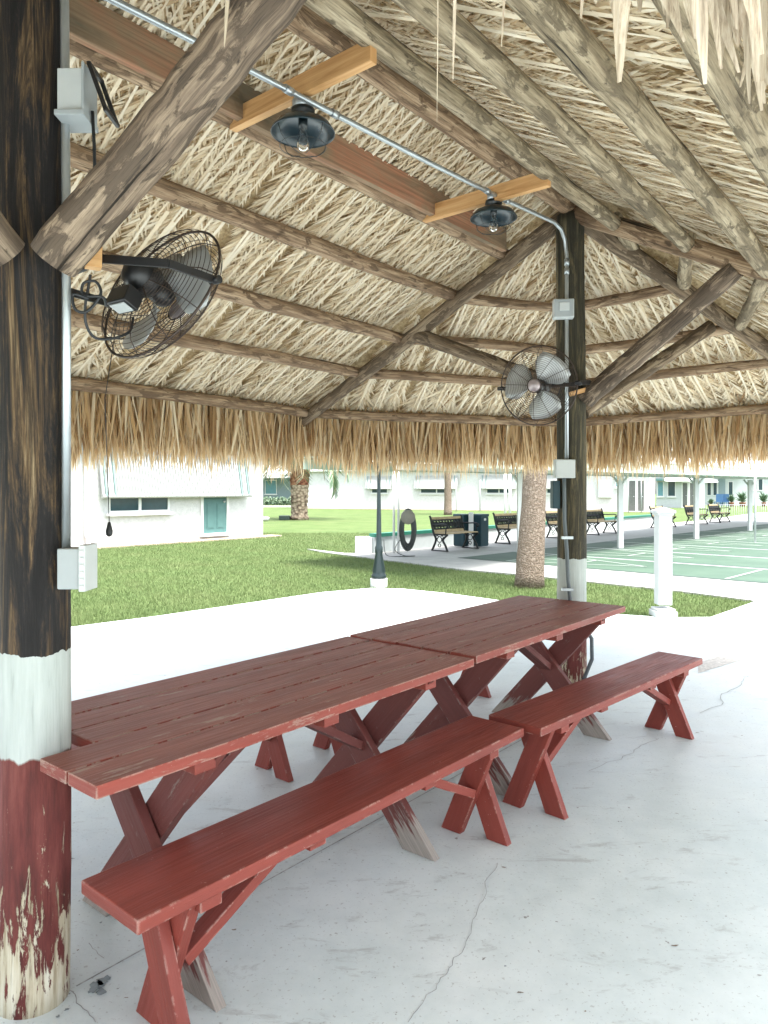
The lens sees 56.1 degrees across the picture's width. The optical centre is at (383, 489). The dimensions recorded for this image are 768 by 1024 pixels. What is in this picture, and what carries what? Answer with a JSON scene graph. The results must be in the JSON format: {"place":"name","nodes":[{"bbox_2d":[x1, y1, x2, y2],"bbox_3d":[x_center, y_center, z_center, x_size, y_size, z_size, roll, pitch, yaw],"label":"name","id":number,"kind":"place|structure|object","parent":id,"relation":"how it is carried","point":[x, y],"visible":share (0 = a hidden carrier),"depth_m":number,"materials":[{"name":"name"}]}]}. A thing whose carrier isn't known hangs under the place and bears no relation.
{"place":"outdoors","nodes":[
{"label":"outdoors","id":0,"kind":"place"},
{"bbox_2d":[71,433,262,546],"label":"house","id":1,"kind":"structure","parent":0,"point":[146,504],"depth_m":20.72,"materials":[{"name":"paint"}]},
{"bbox_2d":[105,498,172,515],"bbox_3d":[-6.826,0.213,20.191,0.140,1.000,2.040,0,0,39],"label":"window","id":2,"kind":"structure","parent":1,"relation":"in","point":[117,506],"depth_m":20.16,"materials":[{"name":"grey glass"}]},
{"bbox_2d":[204,497,225,532],"bbox_3d":[-5.199,0.323,22.204,0.090,1.994,0.874,0,0,39],"label":"door","id":3,"kind":"structure","parent":1,"relation":"in","point":[214,507],"depth_m":22.19,"materials":[{"name":"teal wood"}]},
{"bbox_2d":[263,465,290,499],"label":"house","id":4,"kind":"structure","parent":0,"point":[273,488],"depth_m":76.96,"materials":[{"name":"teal paint"}]},
{"bbox_2d":[264,480,276,494],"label":"window","id":5,"kind":"structure","parent":4,"relation":"in","point":[271,489],"depth_m":77.18,"materials":[{"name":"teal glass"}]},
{"bbox_2d":[0,588,767,1023],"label":"patio slab","id":6,"kind":"structure","parent":0,"point":[632,888],"depth_m":2.84,"materials":[{"name":"concrete"}]},
{"bbox_2d":[71,734,293,782],"bbox_3d":[-1.076,1.276,3.241,0.316,0.455,1.870,0,0,40],"label":"plank bench","id":7,"kind":"object","parent":6,"relation":"on","point":[272,752],"visible":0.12,"depth_m":3.76,"materials":[{"name":"paint"}]},
{"bbox_2d":[40,636,473,1011],"bbox_3d":[-0.459,1.127,2.766,0.844,0.751,1.797,0,0,39],"label":"picnic table","id":8,"kind":"object","parent":6,"relation":"on","point":[189,737],"visible":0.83,"depth_m":2.50,"materials":[{"name":"paint"}]},
{"bbox_2d":[81,715,523,1023],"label":"plank bench","id":9,"kind":"object","parent":6,"relation":"on","point":[159,899],"visible":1,"depth_m":2.17,"materials":[{"name":"paint"}]},
{"bbox_2d":[0,0,767,1019],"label":"thatched hut","id":10,"kind":"object","parent":6,"relation":"on","point":[386,304],"visible":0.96,"depth_m":3.81,"materials":[{"name":"brown wood"}]},
{"bbox_2d":[60,0,70,547],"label":"electrical conduit","id":11,"kind":"object","parent":10,"relation":"attached to","point":[66,288],"visible":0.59,"depth_m":2.09,"materials":[{"name":"silver metal"}]},
{"bbox_2d":[57,543,96,591],"bbox_3d":[-0.892,0.224,2.093,0.085,0.132,0.094,0,0,0],"label":"outlet box","id":12,"kind":"object","parent":10,"relation":"attached to","point":[76,567],"visible":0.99,"depth_m":2.06,"materials":[{"name":"grey plastic"}]},
{"bbox_2d":[54,61,119,166],"bbox_3d":[-0.862,-1.009,2.098,0.146,0.428,0.116,0,0,0],"label":"outlet box","id":13,"kind":"object","parent":10,"relation":"attached to","point":[78,90],"visible":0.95,"depth_m":2.06,"materials":[{"name":"plastic"}]},
{"bbox_2d":[60,229,222,536],"bbox_3d":[-0.732,-0.364,2.300,0.471,1.023,0.475,0,0,0],"label":"wall fan","id":14,"kind":"object","parent":10,"relation":"attached to","point":[188,280],"depth_m":2.26,"materials":[{"name":"metal"}]},
{"bbox_2d":[270,95,334,157],"bbox_3d":[-0.344,-1.536,3.057,0.274,0.232,0.274,0,0,0],"label":"hanging lamp","id":15,"kind":"object","parent":10,"relation":"hanging from","point":[301,126],"visible":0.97,"depth_m":3.06,"materials":[{"name":"black metal"}]},
{"bbox_2d":[104,0,568,458],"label":"electrical conduit","id":16,"kind":"object","parent":10,"relation":"attached to","point":[288,90],"visible":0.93,"depth_m":3.30,"materials":[{"name":"silver metal"}]},
{"bbox_2d":[470,195,516,234],"bbox_3d":[0.639,-1.606,4.204,0.274,0.232,0.274,0,0,0],"label":"hanging lamp","id":17,"kind":"object","parent":10,"relation":"hanging from","point":[492,214],"visible":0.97,"depth_m":4.20,"materials":[{"name":"black metal"}]},
{"bbox_2d":[497,345,590,425],"bbox_3d":[1.070,-0.664,4.662,0.656,0.506,0.425,0,0,0],"label":"wall fan","id":18,"kind":"object","parent":10,"relation":"attached to","point":[551,370],"depth_m":4.56,"materials":[{"name":"metal"}]},
{"bbox_2d":[550,481,559,508],"bbox_3d":[1.172,0.033,4.936,0.050,0.190,0.089,0,0,0],"label":"electrical box","id":19,"kind":"object","parent":10,"relation":"attached to","point":[554,494],"visible":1,"depth_m":4.89,"materials":[{"name":"grey metal"}]},
{"bbox_2d":[552,299,573,319],"bbox_3d":[1.204,-1.214,4.843,0.135,0.125,0.085,0,0,6],"label":"junction box","id":20,"kind":"object","parent":10,"relation":"attached to","point":[562,309],"visible":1,"depth_m":4.81,"materials":[{"name":"plastic"}]},
{"bbox_2d":[553,459,574,477],"bbox_3d":[1.215,-0.142,4.856,0.135,0.125,0.069,0,0,0],"label":"junction box","id":21,"kind":"object","parent":10,"relation":"attached to","point":[563,468],"visible":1,"depth_m":4.82,"materials":[{"name":"plastic"}]},
{"bbox_2d":[561,478,593,679],"bbox_3d":[1.308,0.662,4.880,0.218,1.489,0.066,0,0,0],"label":"electrical conduit","id":22,"kind":"object","parent":10,"relation":"attached to","point":[566,537],"visible":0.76,"depth_m":4.87,"materials":[{"name":"grey metal"}]},
{"bbox_2d":[313,669,490,754],"bbox_3d":[0.180,1.276,4.729,0.316,0.455,1.870,0,0,39],"label":"plank bench","id":23,"kind":"object","parent":6,"relation":"on","point":[321,741],"visible":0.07,"depth_m":4.18,"materials":[{"name":"paint"}]},
{"bbox_2d":[350,595,624,795],"bbox_3d":[0.688,1.124,4.170,0.844,0.758,1.800,0,0,39],"label":"picnic table","id":24,"kind":"object","parent":6,"relation":"on","point":[492,638],"visible":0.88,"depth_m":3.94,"materials":[{"name":"paint"}]},
{"bbox_2d":[489,651,702,819],"bbox_3d":[1.236,1.276,3.927,0.316,0.455,1.850,0,0,44],"label":"plank bench","id":25,"kind":"object","parent":6,"relation":"on","point":[548,722],"visible":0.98,"depth_m":3.57,"materials":[{"name":"paint"}]},
{"bbox_2d":[649,507,677,617],"bbox_3d":[3.321,0.853,8.581,0.250,1.300,0.250,0,0,0],"label":"bollard","id":26,"kind":"object","parent":6,"relation":"on","point":[662,555],"visible":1,"depth_m":8.50,"materials":[{"name":"white concrete"}]},
{"bbox_2d":[71,494,766,626],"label":"ground","id":27,"kind":"structure","parent":0,"point":[353,521],"depth_m":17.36,"materials":[{"name":"green plant"}]},
{"bbox_2d":[97,535,281,548],"bbox_3d":[-7.416,1.513,19.097,0.530,0.050,12.200,0,0,39],"label":"mulch bed","id":28,"kind":"object","parent":27,"relation":"on","point":[170,542],"visible":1,"depth_m":20.76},
{"bbox_2d":[263,496,290,504],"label":"hedge","id":29,"kind":"object","parent":27,"relation":"on","point":[273,501],"visible":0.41,"depth_m":70.66,"materials":[{"name":"green plant"}]},
{"bbox_2d":[279,515,289,519],"bbox_3d":[-5.050,1.418,36.600,0.520,0.230,0.400,0,0,0],"label":"utility box","id":30,"kind":"object","parent":27,"relation":"on","point":[284,517],"visible":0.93,"depth_m":36.40,"materials":[{"name":"metal"}]},
{"bbox_2d":[263,453,348,519],"bbox_3d":[-4.192,-1.032,36.893,6.095,5.159,6.040,0,0,0],"label":"palm tree","id":31,"kind":"object","parent":27,"relation":"on","point":[299,490],"visible":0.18,"depth_m":36.59,"materials":[{"name":"brown plant"}]},
{"bbox_2d":[355,536,371,552],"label":"concrete block","id":32,"kind":"structure","parent":27,"relation":"on","point":[363,544],"depth_m":17.16,"materials":[{"name":"white concrete"}]},
{"bbox_2d":[370,464,386,587],"bbox_3d":[-0.081,-0.022,11.339,0.270,3.110,0.270,0,0,0],"label":"lamp post","id":33,"kind":"object","parent":27,"relation":"on","point":[378,578],"visible":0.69,"depth_m":11.29,"materials":[{"name":"black metal"}]},
{"bbox_2d":[444,472,451,514],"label":"palm tree","id":34,"kind":"object","parent":27,"relation":"on","point":[447,498],"visible":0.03,"depth_m":43.81,"materials":[{"name":"brown plant"}]},
{"bbox_2d":[456,479,456,510],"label":"thin pole","id":35,"kind":"object","parent":27,"relation":"on","point":[456,494],"visible":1,"depth_m":50.98,"materials":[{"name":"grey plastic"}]},
{"bbox_2d":[307,508,635,511],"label":"mulch bed","id":36,"kind":"object","parent":27,"relation":"on","point":[441,509],"visible":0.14,"depth_m":54.69,"materials":[{"name":"green plant"}]},
{"bbox_2d":[307,457,654,511],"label":"house","id":37,"kind":"structure","parent":27,"relation":"on","point":[482,492],"depth_m":54.74,"materials":[{"name":"paint"}]},
{"bbox_2d":[370,489,388,493],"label":"window","id":38,"kind":"structure","parent":37,"relation":"in","point":[373,491],"depth_m":56.69,"materials":[{"name":"grey glass"}]},
{"bbox_2d":[419,489,453,494],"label":"window","id":39,"kind":"structure","parent":37,"relation":"in","point":[426,491],"depth_m":55.12,"materials":[{"name":"grey glass"}]},
{"bbox_2d":[485,489,512,494],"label":"window","id":40,"kind":"structure","parent":37,"relation":"in","point":[488,491],"depth_m":53.29,"materials":[{"name":"grey glass"}]},
{"bbox_2d":[629,481,634,510],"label":"door","id":41,"kind":"structure","parent":37,"relation":"in","point":[631,483],"depth_m":49.83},
{"bbox_2d":[638,481,643,510],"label":"door","id":42,"kind":"structure","parent":37,"relation":"in","point":[639,482],"depth_m":49.63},
{"bbox_2d":[504,474,506,517],"bbox_3d":[4.537,0.318,27.000,0.092,2.430,0.092,0,0,-22],"label":"thin pole","id":43,"kind":"object","parent":27,"relation":"on","point":[505,493],"visible":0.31,"depth_m":26.96,"materials":[{"name":"white metal"}]},
{"bbox_2d":[509,474,510,512],"bbox_3d":[4.713,0.318,27.000,0.092,2.430,0.092,0,0,-22],"label":"thin pole","id":44,"kind":"object","parent":27,"relation":"on","point":[509,493],"visible":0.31,"depth_m":26.96,"materials":[{"name":"white metal"}]},
{"bbox_2d":[514,464,546,588],"bbox_3d":[2.569,-1.901,11.389,4.395,6.914,4.723,0,0,0],"label":"palm tree","id":45,"kind":"object","parent":27,"relation":"on","point":[530,559],"visible":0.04,"depth_m":11.17,"materials":[{"name":"brown plant"}]},
{"bbox_2d":[714,494,722,505],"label":"patio chair","id":46,"kind":"object","parent":27,"relation":"on","point":[719,497],"visible":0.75,"depth_m":66.23,"materials":[{"name":"blue fabric"}]},
{"bbox_2d":[723,494,728,506],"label":"patio chair","id":47,"kind":"object","parent":27,"relation":"on","point":[725,498],"visible":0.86,"depth_m":66.17,"materials":[{"name":"blue fabric"}]},
{"bbox_2d":[727,495,735,505],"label":"potted plant","id":48,"kind":"object","parent":27,"relation":"on","point":[731,499],"visible":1,"depth_m":65.86,"materials":[{"name":"green plant"}]},
{"bbox_2d":[735,490,746,506],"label":"potted plant","id":49,"kind":"object","parent":27,"relation":"on","point":[741,498],"visible":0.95,"depth_m":65.89,"materials":[{"name":"green plant"}]},
{"bbox_2d":[759,491,767,505],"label":"potted plant","id":50,"kind":"object","parent":27,"relation":"on","point":[763,497],"visible":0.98,"depth_m":65.90,"materials":[{"name":"green plant"}]},
{"bbox_2d":[279,447,766,493],"label":"sky","id":51,"kind":"structure","parent":0,"point":[744,447],"materials":[{"name":"white"}]},
{"bbox_2d":[307,512,767,601],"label":"court path","id":52,"kind":"structure","parent":0,"point":[736,590],"depth_m":14.72,"materials":[{"name":"concrete"}]},
{"bbox_2d":[393,462,399,552],"bbox_3d":[0.290,0.403,17.162,0.167,2.200,0.060,0,0,0],"label":"hose post","id":53,"kind":"object","parent":52,"relation":"on","point":[398,509],"visible":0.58,"depth_m":17.14,"materials":[{"name":"white paint"}]},
{"bbox_2d":[383,508,416,556],"bbox_3d":[0.368,0.967,16.347,0.761,1.088,0.467,0,0,0],"label":"hose reel","id":54,"kind":"object","parent":52,"relation":"on","point":[407,515],"visible":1,"depth_m":16.40,"materials":[{"name":"grey metal"}]},
{"bbox_2d":[429,514,478,551],"bbox_3d":[1.746,1.061,17.898,0.614,0.865,1.274,0,0,44],"label":"park bench","id":55,"kind":"object","parent":52,"relation":"on","point":[448,523],"visible":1,"depth_m":17.99,"materials":[{"name":"beige wood"}]},
{"bbox_2d":[453,514,468,545],"bbox_3d":[2.064,1.053,18.955,0.360,0.840,0.360,0,0,44],"label":"trash bin","id":56,"kind":"object","parent":52,"relation":"on","point":[459,539],"visible":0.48,"depth_m":18.81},
{"bbox_2d":[469,512,472,546],"bbox_3d":[2.254,1.043,18.677,0.120,0.920,0.060,0,0,0],"label":"marker post","id":57,"kind":"object","parent":52,"relation":"on","point":[470,520],"visible":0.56,"depth_m":18.65,"materials":[{"name":"white paint"}]},
{"bbox_2d":[473,514,488,545],"bbox_3d":[2.512,1.053,18.955,0.360,0.840,0.360,0,0,44],"label":"trash bin","id":58,"kind":"object","parent":52,"relation":"on","point":[482,536],"visible":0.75,"depth_m":18.81,"materials":[{"name":"black metal"}]},
{"bbox_2d":[492,512,516,543],"bbox_3d":[3.668,1.061,20.331,0.614,0.865,1.274,0,0,44],"label":"park bench","id":59,"kind":"object","parent":52,"relation":"on","point":[505,523],"visible":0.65,"depth_m":20.14,"materials":[{"name":"black metal"}]},
{"bbox_2d":[369,514,653,552],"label":"wall","id":60,"kind":"structure","parent":52,"relation":"on","point":[425,538],"depth_m":19.61,"materials":[{"name":"white concrete"}]},
{"bbox_2d":[546,511,556,537],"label":"park bench","id":61,"kind":"object","parent":52,"relation":"on","point":[550,515],"visible":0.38,"depth_m":22.37,"materials":[{"name":"black metal"}]},
{"bbox_2d":[587,508,616,534],"bbox_3d":[7.260,1.061,24.201,0.614,0.865,1.274,0,0,44],"label":"park bench","id":62,"kind":"object","parent":52,"relation":"on","point":[595,516],"visible":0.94,"depth_m":24.31,"materials":[{"name":"black metal"}]},
{"bbox_2d":[459,524,767,582],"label":"shuffleboard court","id":63,"kind":"object","parent":52,"relation":"on","point":[736,554],"visible":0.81,"depth_m":16.47,"materials":[{"name":"green concrete"}]},
{"bbox_2d":[303,455,767,547],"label":"shade canopy","id":64,"kind":"object","parent":63,"relation":"on","point":[745,473],"visible":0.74,"depth_m":19.25,"materials":[{"name":"white paint"}]},
{"bbox_2d":[754,463,755,542],"bbox_3d":[10.550,0.353,20.500,0.053,2.300,0.056,0,0,0],"label":"thin pole","id":65,"kind":"object","parent":63,"relation":"on","point":[755,503],"visible":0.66,"depth_m":20.47,"materials":[{"name":"plastic"}]},
{"bbox_2d":[648,505,675,527],"bbox_3d":[11.033,1.061,28.550,0.614,0.865,1.274,0,0,44],"label":"park bench","id":66,"kind":"object","parent":52,"relation":"on","point":[652,508],"visible":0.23,"depth_m":28.56,"materials":[{"name":"black metal"}]},
{"bbox_2d":[683,505,708,524],"bbox_3d":[13.405,1.061,30.986,0.614,0.865,1.274,0,0,44],"label":"park bench","id":67,"kind":"object","parent":52,"relation":"on","point":[688,510],"visible":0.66,"depth_m":30.91,"materials":[{"name":"black metal"}]},
{"bbox_2d":[707,503,730,522],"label":"park bench","id":68,"kind":"object","parent":52,"relation":"on","point":[714,509],"visible":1,"depth_m":33.15,"materials":[{"name":"black metal"}]},
{"bbox_2d":[703,504,767,519],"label":"picket fence","id":69,"kind":"object","parent":52,"relation":"on","point":[736,517],"visible":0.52,"depth_m":36.73,"materials":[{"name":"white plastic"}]},
{"bbox_2d":[628,479,628,512],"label":"thin pole","id":70,"kind":"object","parent":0,"point":[628,495],"visible":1,"depth_m":47.97,"materials":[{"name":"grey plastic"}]},
{"bbox_2d":[641,479,641,512],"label":"thin pole","id":71,"kind":"object","parent":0,"point":[641,495],"visible":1,"depth_m":47.97,"materials":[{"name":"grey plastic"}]},
{"bbox_2d":[650,477,650,506],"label":"thin pole","id":72,"kind":"object","parent":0,"point":[650,491],"visible":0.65,"depth_m":46.97,"materials":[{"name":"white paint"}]},
{"bbox_2d":[656,458,704,507],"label":"house","id":73,"kind":"structure","parent":0,"point":[674,492],"depth_m":61.35,"materials":[{"name":"white paint"}]},
{"bbox_2d":[656,481,664,497],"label":"window","id":74,"kind":"structure","parent":73,"relation":"in","point":[660,484],"depth_m":61.85,"materials":[{"name":"teal glass"}]},
{"bbox_2d":[667,482,676,497],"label":"window","id":75,"kind":"structure","parent":73,"relation":"in","point":[671,486],"depth_m":61.53,"materials":[{"name":"glass"}]},
{"bbox_2d":[683,483,686,506],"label":"door","id":76,"kind":"structure","parent":73,"relation":"in","point":[684,484],"depth_m":61.13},
{"bbox_2d":[690,483,692,504],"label":"door","id":77,"kind":"structure","parent":73,"relation":"in","point":[691,485],"depth_m":60.94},
{"bbox_2d":[705,460,767,505],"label":"house","id":78,"kind":"structure","parent":0,"point":[731,487],"depth_m":71.03,"materials":[{"name":"white paint"}]},
{"bbox_2d":[707,483,711,495],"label":"window","id":79,"kind":"structure","parent":78,"relation":"in","point":[709,485],"depth_m":71.71,"materials":[{"name":"glass"}]},
{"bbox_2d":[713,483,716,495],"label":"window","id":80,"kind":"structure","parent":78,"relation":"in","point":[714,484],"depth_m":71.53,"materials":[{"name":"white paint"}]},
{"bbox_2d":[728,481,732,495],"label":"window","id":81,"kind":"structure","parent":78,"relation":"in","point":[730,483],"depth_m":71.02,"materials":[{"name":"grey glass"}]},
{"bbox_2d":[753,479,757,490],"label":"window","id":82,"kind":"structure","parent":78,"relation":"in","point":[753,479],"depth_m":70.19,"materials":[{"name":"white paint"}]},
{"bbox_2d":[758,479,762,490],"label":"window","id":83,"kind":"structure","parent":78,"relation":"in","point":[760,481],"depth_m":70.05,"materials":[{"name":"white paint"}]}
]}

